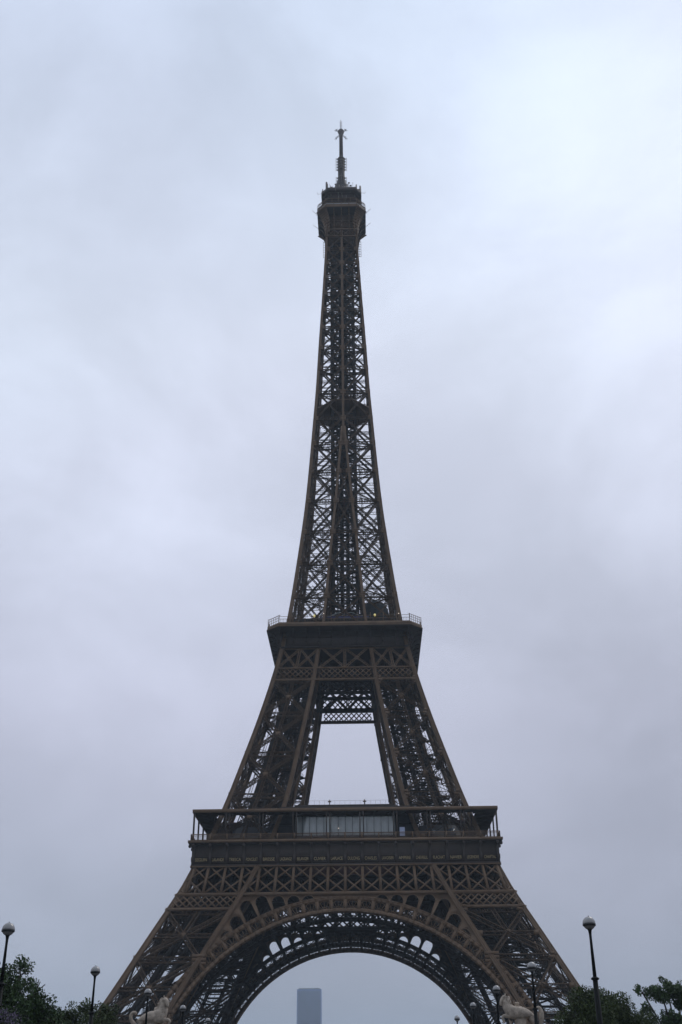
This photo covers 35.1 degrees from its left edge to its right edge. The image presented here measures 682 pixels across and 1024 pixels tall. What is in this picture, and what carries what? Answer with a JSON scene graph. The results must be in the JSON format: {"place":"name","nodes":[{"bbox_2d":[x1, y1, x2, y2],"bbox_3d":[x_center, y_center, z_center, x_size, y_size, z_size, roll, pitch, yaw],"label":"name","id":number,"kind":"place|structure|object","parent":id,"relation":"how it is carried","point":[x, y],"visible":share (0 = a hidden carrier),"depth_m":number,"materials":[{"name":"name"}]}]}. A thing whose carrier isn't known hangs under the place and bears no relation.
{"place":"outdoors","nodes":[
{"label":"outdoors","id":0,"kind":"place"},
{"bbox_2d":[0,1004,28,1023],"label":"lilac bush","id":1,"kind":"object","parent":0,"point":[7,1019],"visible":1,"depth_m":50.76,"materials":[{"name":"purple plant"}]},
{"bbox_2d":[129,996,170,1023],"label":"horse statue","id":2,"kind":"object","parent":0,"point":[158,1014],"visible":0.98,"depth_m":99.98,"materials":[{"name":"stone"}]},
{"bbox_2d":[297,988,321,1023],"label":"skyscraper","id":3,"kind":"structure","parent":0,"point":[309,1005],"depth_m":2526.30,"materials":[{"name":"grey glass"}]},
{"bbox_2d":[0,0,681,1023],"label":"sky","id":4,"kind":"structure","parent":0,"point":[516,165],"materials":[{"name":"grey"}]},
{"bbox_2d":[499,994,543,1023],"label":"horse statue","id":5,"kind":"object","parent":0,"point":[519,1014],"visible":0.96,"depth_m":100.22,"materials":[{"name":"stone"}]},
{"bbox_3d":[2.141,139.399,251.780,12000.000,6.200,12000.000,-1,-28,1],"label":"ground","id":6,"kind":"structure","parent":0,"visible":0},
{"bbox_2d":[0,922,14,1010],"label":"street lamp","id":7,"kind":"object","parent":6,"relation":"on","point":[7,930],"visible":1,"depth_m":55.34,"materials":[{"name":"metal"}]},
{"bbox_2d":[0,954,66,1023],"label":"leafy tree","id":8,"kind":"object","parent":6,"relation":"on","point":[37,1010],"visible":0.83,"depth_m":69.03,"materials":[{"name":"green plant"}]},
{"bbox_2d":[51,997,119,1023],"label":"leafy shrub","id":9,"kind":"object","parent":6,"relation":"on","point":[105,1015],"visible":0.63,"depth_m":92.41,"materials":[{"name":"green plant"}]},
{"bbox_2d":[88,966,99,1023],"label":"street lamp","id":10,"kind":"object","parent":6,"relation":"on","point":[95,971],"visible":1,"depth_m":73.73,"materials":[{"name":"metal"}]},
{"bbox_2d":[144,988,151,1023],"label":"street lamp","id":11,"kind":"object","parent":6,"relation":"on","point":[147,992],"visible":1,"depth_m":92.67,"materials":[{"name":"paint"}]},
{"bbox_2d":[180,1005,185,1023],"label":"street lamp","id":12,"kind":"object","parent":6,"relation":"on","point":[182,1008],"visible":1,"depth_m":111.28,"materials":[{"name":"glass"}]},
{"bbox_2d":[94,125,582,1023],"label":"iron tower","id":13,"kind":"structure","parent":6,"relation":"on","point":[442,879],"depth_m":272.54,"materials":[{"name":"metal"}]},
{"bbox_2d":[470,1002,475,1023],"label":"street lamp","id":14,"kind":"object","parent":6,"relation":"on","point":[472,1005],"visible":1,"depth_m":110.72,"materials":[{"name":"glass"}]},
{"bbox_2d":[493,985,500,1023],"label":"street lamp","id":15,"kind":"object","parent":6,"relation":"on","point":[496,989],"visible":1,"depth_m":92.08,"materials":[{"name":"paint"}]},
{"bbox_2d":[527,961,537,1023],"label":"street lamp","id":16,"kind":"object","parent":6,"relation":"on","point":[531,967],"visible":1,"depth_m":73.12,"materials":[{"name":"metal"}]},
{"bbox_2d":[583,916,602,1023],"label":"street lamp","id":17,"kind":"object","parent":6,"relation":"on","point":[589,924],"visible":1,"depth_m":54.10,"materials":[{"name":"metal"}]},
{"bbox_2d":[551,984,659,1023],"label":"clipped tree","id":18,"kind":"object","parent":6,"relation":"on","point":[583,1010],"visible":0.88,"depth_m":83.31,"materials":[{"name":"green plant"}]},
{"bbox_2d":[632,976,681,1023],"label":"airy tree","id":19,"kind":"object","parent":6,"relation":"on","point":[668,992],"visible":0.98,"depth_m":105.51,"materials":[{"name":"green plant"}]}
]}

